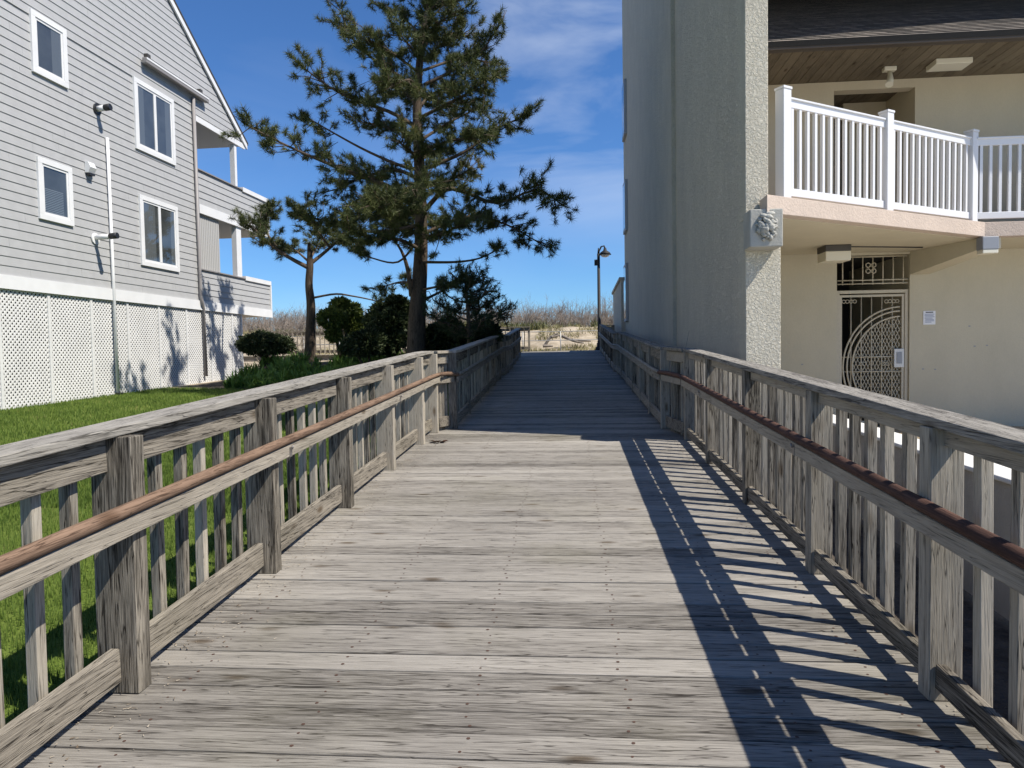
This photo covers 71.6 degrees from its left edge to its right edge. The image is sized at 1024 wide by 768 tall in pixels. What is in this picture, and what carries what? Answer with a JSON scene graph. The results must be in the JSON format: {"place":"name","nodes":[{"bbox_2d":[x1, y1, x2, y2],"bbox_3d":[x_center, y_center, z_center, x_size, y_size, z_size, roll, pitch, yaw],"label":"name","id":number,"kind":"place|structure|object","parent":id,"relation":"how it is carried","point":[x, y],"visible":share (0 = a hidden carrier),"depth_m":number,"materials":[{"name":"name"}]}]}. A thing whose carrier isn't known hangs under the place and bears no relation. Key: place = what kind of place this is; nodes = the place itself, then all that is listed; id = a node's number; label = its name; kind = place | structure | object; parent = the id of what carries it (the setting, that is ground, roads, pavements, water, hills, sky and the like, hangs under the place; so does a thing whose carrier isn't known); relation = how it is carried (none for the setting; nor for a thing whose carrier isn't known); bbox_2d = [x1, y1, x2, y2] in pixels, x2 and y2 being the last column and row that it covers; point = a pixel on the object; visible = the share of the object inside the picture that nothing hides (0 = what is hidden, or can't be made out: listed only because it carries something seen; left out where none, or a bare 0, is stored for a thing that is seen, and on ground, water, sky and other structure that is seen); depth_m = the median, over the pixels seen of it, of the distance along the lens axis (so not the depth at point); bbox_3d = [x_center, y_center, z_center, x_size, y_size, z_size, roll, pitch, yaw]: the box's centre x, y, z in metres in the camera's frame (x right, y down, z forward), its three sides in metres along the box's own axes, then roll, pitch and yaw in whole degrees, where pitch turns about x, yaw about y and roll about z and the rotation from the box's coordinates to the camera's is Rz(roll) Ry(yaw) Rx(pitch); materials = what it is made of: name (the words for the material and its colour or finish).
{"place":"outdoors","nodes":[
{"label":"outdoors","id":0,"kind":"place"},
{"bbox_2d":[175,0,624,330],"label":"sky","id":1,"kind":"structure","parent":0,"point":[567,54],"materials":[{"name":"blue"}]},
{"bbox_2d":[243,322,607,355],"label":"dune grass","id":2,"kind":"structure","parent":0,"point":[592,346],"depth_m":42.72,"materials":[{"name":"beige plant"}]},
{"bbox_2d":[0,326,1023,723],"bbox_3d":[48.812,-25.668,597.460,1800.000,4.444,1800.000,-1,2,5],"label":"ground","id":3,"kind":"structure","parent":0,"point":[1000,660],"depth_m":4.63,"materials":[{"name":"green plant"}]},
{"bbox_2d":[0,0,272,409],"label":"beach house","id":4,"kind":"structure","parent":3,"relation":"on","point":[116,212],"depth_m":16.98,"materials":[{"name":"grey wood"}]},
{"bbox_2d":[28,8,68,88],"bbox_3d":[-9.728,-7.022,14.927,0.062,1.260,0.990,-1,2,6],"label":"window","id":5,"kind":"structure","parent":4,"relation":"in","point":[48,40],"depth_m":14.91,"materials":[{"name":"white paint"}]},
{"bbox_2d":[36,156,74,226],"bbox_3d":[-9.678,-4.061,15.052,0.062,1.270,0.970,-1,2,6],"label":"window","id":6,"kind":"structure","parent":4,"relation":"in","point":[54,181],"depth_m":15.03,"materials":[{"name":"white paint"}]},
{"bbox_2d":[132,76,175,165],"bbox_3d":[-9.316,-6.806,18.531,0.062,1.770,1.700,-1,2,6],"label":"window","id":7,"kind":"structure","parent":4,"relation":"in","point":[154,118],"depth_m":18.47,"materials":[{"name":"white paint"}]},
{"bbox_2d":[138,194,179,271],"bbox_3d":[-9.264,-3.921,18.678,0.062,1.770,1.650,-1,2,6],"label":"window","id":8,"kind":"structure","parent":4,"relation":"in","point":[158,220],"depth_m":18.62,"materials":[{"name":"white paint"}]},
{"bbox_2d":[0,386,448,724],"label":"lawn grass","id":9,"kind":"structure","parent":3,"relation":"on","point":[85,502],"depth_m":6.76,"materials":[{"name":"green plant"}]},
{"bbox_2d":[234,329,297,365],"bbox_3d":[-6.999,-1.024,20.245,1.713,1.105,1.358,-1,2,5],"label":"rounded shrub","id":10,"kind":"object","parent":3,"relation":"on","point":[255,343],"visible":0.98,"depth_m":19.95,"materials":[{"name":"green plant"}]},
{"bbox_2d":[243,318,290,360],"bbox_3d":[-10.507,-1.893,30.247,2.807,1.983,2.604,1,3,36],"label":"bare shrub","id":11,"kind":"object","parent":3,"relation":"on","point":[263,329],"visible":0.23,"depth_m":30.24,"materials":[{"name":"brown plant"}]},
{"bbox_2d":[257,307,321,358],"bbox_3d":[-8.691,-1.833,27.484,2.885,2.196,2.148,-1,2,5],"label":"bare shrub","id":12,"kind":"object","parent":3,"relation":"on","point":[302,343],"visible":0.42,"depth_m":27.29,"materials":[{"name":"brown plant"}]},
{"bbox_2d":[228,195,385,361],"bbox_3d":[-5.513,-3.111,21.028,4.916,5.127,3.136,-1,2,5],"label":"pine tree","id":13,"kind":"object","parent":3,"relation":"on","point":[261,229],"visible":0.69,"depth_m":20.65,"materials":[{"name":"green plant"}]},
{"bbox_2d":[221,349,447,392],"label":"bed plants","id":14,"kind":"object","parent":3,"relation":"on","point":[291,367],"visible":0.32,"depth_m":18.75,"materials":[{"name":"green plant"}]},
{"bbox_2d":[314,295,365,358],"bbox_3d":[-4.648,-1.467,19.384,1.003,1.996,1.576,1,3,37],"label":"topiary pine","id":15,"kind":"object","parent":3,"relation":"on","point":[337,317],"visible":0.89,"depth_m":19.11,"materials":[{"name":"green plant"}]},
{"bbox_2d":[337,326,393,363],"bbox_3d":[-3.703,-0.767,17.930,1.478,1.440,1.137,-1,2,5],"label":"mounded shrub","id":16,"kind":"object","parent":3,"relation":"on","point":[361,343],"visible":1,"depth_m":17.68,"materials":[{"name":"green plant"}]},
{"bbox_2d":[361,292,409,357],"bbox_3d":[-3.199,-1.387,18.514,1.515,2.078,1.674,-1,2,5],"label":"evergreen shrub","id":17,"kind":"object","parent":3,"relation":"on","point":[389,316],"visible":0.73,"depth_m":18.23,"materials":[{"name":"green plant"}]},
{"bbox_2d":[218,0,581,353],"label":"pine tree","id":18,"kind":"object","parent":3,"relation":"on","point":[401,209],"visible":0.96,"depth_m":15.49,"materials":[{"name":"green plant"}]},
{"bbox_2d":[241,350,578,361],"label":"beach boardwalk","id":19,"kind":"structure","parent":3,"relation":"on","point":[249,358],"depth_m":31.02,"materials":[{"name":"grey wood"}]},
{"bbox_2d":[274,326,529,353],"bbox_3d":[-4.885,-1.809,30.318,11.340,1.060,0.181,-1,2,5],"label":"boardwalk railing","id":20,"kind":"object","parent":19,"relation":"on","point":[524,329],"visible":0.16,"depth_m":30.50,"materials":[{"name":"grey wood"}]},
{"bbox_2d":[594,245,610,349],"bbox_3d":[3.928,-3.720,30.649,0.743,4.510,0.540,-1,2,5],"label":"street lamp","id":21,"kind":"object","parent":19,"relation":"on","point":[604,253],"visible":0.84,"depth_m":30.59,"materials":[{"name":"black metal"}]},
{"bbox_2d":[250,317,597,335],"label":"dune undergrowth","id":22,"kind":"object","parent":3,"relation":"on","point":[536,326],"visible":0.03,"depth_m":46.48,"materials":[{"name":"brown plant"}]},
{"bbox_2d":[240,291,612,335],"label":"dune scrub","id":23,"kind":"object","parent":3,"relation":"on","point":[561,317],"visible":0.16,"depth_m":50.03,"materials":[{"name":"brown plant"}]},
{"bbox_2d":[289,330,597,350],"bbox_3d":[3.143,-2.184,38.564,40.000,1.400,0.056,-1,2,5],"label":"pipe fence","id":24,"kind":"object","parent":3,"relation":"on","point":[560,340],"visible":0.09,"depth_m":38.62,"materials":[{"name":"grey"}]},
{"bbox_2d":[426,318,465,371],"bbox_3d":[-1.678,-0.715,16.738,1.348,1.827,1.109,-1,2,5],"label":"mounded shrub","id":25,"kind":"object","parent":3,"relation":"on","point":[436,340],"visible":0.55,"depth_m":16.43,"materials":[{"name":"green plant"}]},
{"bbox_2d":[420,258,518,343],"bbox_3d":[-0.898,-1.164,15.161,2.192,3.153,2.056,-1,2,5],"label":"pine tree","id":26,"kind":"object","parent":3,"relation":"on","point":[472,300],"visible":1,"depth_m":15.12,"materials":[{"name":"green plant"}]},
{"bbox_2d":[446,320,503,346],"bbox_3d":[-0.889,-0.777,16.909,1.518,1.592,1.014,-1,2,-12],"label":"mounded shrub","id":27,"kind":"object","parent":3,"relation":"on","point":[495,330],"visible":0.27,"depth_m":16.71,"materials":[{"name":"green plant"}]},
{"bbox_2d":[15,350,1013,767],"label":"boardwalk","id":28,"kind":"structure","parent":3,"relation":"on","point":[553,560],"depth_m":3.33,"materials":[{"name":"grey wood"}]},
{"bbox_2d":[0,351,442,767],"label":"boardwalk railing","id":29,"kind":"object","parent":28,"relation":"on","point":[109,457],"visible":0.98,"depth_m":3.29,"materials":[{"name":"grey wood"}]},
{"bbox_2d":[434,350,459,429],"bbox_3d":[-0.942,0.093,9.751,0.251,1.107,0.437,0,3,31],"label":"railing return","id":30,"kind":"object","parent":28,"relation":"on","point":[444,416],"visible":0.69,"depth_m":9.75,"materials":[{"name":"grey wood"}]},
{"bbox_2d":[444,328,521,428],"bbox_3d":[-0.275,-0.737,18.244,0.214,1.992,16.854,-1,2,4],"label":"boardwalk railing","id":31,"kind":"object","parent":28,"relation":"on","point":[482,366],"visible":0.91,"depth_m":12.69,"materials":[{"name":"grey wood"}]},
{"bbox_2d":[20,435,1000,765],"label":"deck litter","id":32,"kind":"object","parent":28,"relation":"in","point":[306,559],"visible":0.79,"depth_m":3.57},
{"bbox_2d":[605,325,614,329],"bbox_3d":[4.024,-1.930,29.585,0.500,1.060,0.181,-1,2,5],"label":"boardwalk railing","id":33,"kind":"object","parent":28,"relation":"on","point":[612,327],"visible":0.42,"depth_m":29.51,"materials":[{"name":"grey wood"}]},
{"bbox_2d":[598,324,671,428],"bbox_3d":[2.838,-0.922,19.287,0.231,2.190,19.852,-1,2,5],"label":"boardwalk railing","id":34,"kind":"object","parent":28,"relation":"on","point":[636,363],"visible":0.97,"depth_m":12.42,"materials":[{"name":"grey wood"}]},
{"bbox_2d":[657,347,683,434],"bbox_3d":[2.074,0.088,8.995,0.208,1.124,0.954,-1,2,-4],"label":"railing return","id":35,"kind":"object","parent":28,"relation":"on","point":[675,419],"visible":0.66,"depth_m":8.98,"materials":[{"name":"grey wood"}]},
{"bbox_2d":[679,348,1023,767],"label":"boardwalk railing","id":36,"kind":"object","parent":28,"relation":"on","point":[760,436],"visible":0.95,"depth_m":3.12,"materials":[{"name":"grey wood"}]},
{"bbox_2d":[543,333,559,347],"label":"fallen branch","id":37,"kind":"object","parent":3,"relation":"on","point":[545,345],"visible":0.92,"depth_m":40.24,"materials":[{"name":"grey wood"}]},
{"bbox_2d":[561,335,590,343],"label":"fallen branch","id":38,"kind":"object","parent":3,"relation":"on","point":[573,339],"visible":0.98,"depth_m":40.39,"materials":[{"name":"grey wood"}]},
{"bbox_2d":[612,277,624,331],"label":"end wall","id":39,"kind":"structure","parent":3,"relation":"on","point":[618,305],"depth_m":26.56,"materials":[{"name":"grey paint"}]},
{"bbox_2d":[622,0,1023,425],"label":"stucco condominium","id":40,"kind":"structure","parent":3,"relation":"on","point":[771,147],"depth_m":10.82,"materials":[{"name":"paint"}]},
{"bbox_2d":[622,79,626,141],"bbox_3d":[3.822,-9.296,24.188,0.094,1.800,1.000,-1,2,5],"label":"window","id":41,"kind":"structure","parent":40,"relation":"in","point":[624,88],"depth_m":23.72,"materials":[{"name":"grey"}]},
{"bbox_2d":[623,179,627,234],"bbox_3d":[3.877,-6.049,24.325,0.094,1.700,1.000,-1,2,5],"label":"window","id":42,"kind":"structure","parent":40,"relation":"in","point":[625,185],"depth_m":23.86,"materials":[{"name":"grey"}]},
{"bbox_2d":[623,263,628,321],"bbox_3d":[3.927,-3.127,24.449,0.094,1.950,1.000,-1,2,5],"label":"window","id":43,"kind":"structure","parent":40,"relation":"in","point":[626,283],"depth_m":23.99,"materials":[{"name":"grey"}]},
{"bbox_2d":[817,244,850,263],"bbox_3d":[4.652,-1.876,10.259,0.360,0.223,0.350,-1,2,5],"label":"ceiling light","id":44,"kind":"object","parent":40,"relation":"attached to","point":[834,253],"visible":1,"depth_m":10.10,"materials":[{"name":"grey"}]},
{"bbox_2d":[882,66,896,87],"bbox_3d":[5.522,-4.479,10.361,0.172,0.309,0.177,-1,2,5],"label":"security light","id":45,"kind":"object","parent":40,"relation":"attached to","point":[888,70],"visible":1,"depth_m":10.35,"materials":[{"name":"beige plastic"}]},
{"bbox_2d":[923,311,935,324],"bbox_3d":[6.448,-1.024,10.970,0.180,0.210,0.010,-1,2,5],"label":"notice sign","id":46,"kind":"object","parent":40,"relation":"attached to","point":[929,317],"visible":1,"depth_m":10.97,"materials":[{"name":"white paper"}]},
{"bbox_2d":[926,57,972,71],"bbox_3d":[6.299,-4.603,10.231,0.500,0.078,0.300,-1,2,5],"label":"soffit light","id":47,"kind":"object","parent":40,"relation":"attached to","point":[948,64],"visible":1,"depth_m":10.14,"materials":[{"name":"beige plastic"}]},
{"bbox_2d":[976,236,998,254],"bbox_3d":[6.441,-1.875,9.617,0.210,0.225,0.162,-1,2,5],"label":"wall light","id":48,"kind":"object","parent":40,"relation":"attached to","point":[986,245],"visible":1,"depth_m":9.54,"materials":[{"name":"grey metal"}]},
{"bbox_2d":[832,415,1010,619],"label":"retaining wall","id":49,"kind":"structure","parent":3,"relation":"on","point":[1002,525],"depth_m":4.48,"materials":[{"name":"paint"}]}
]}

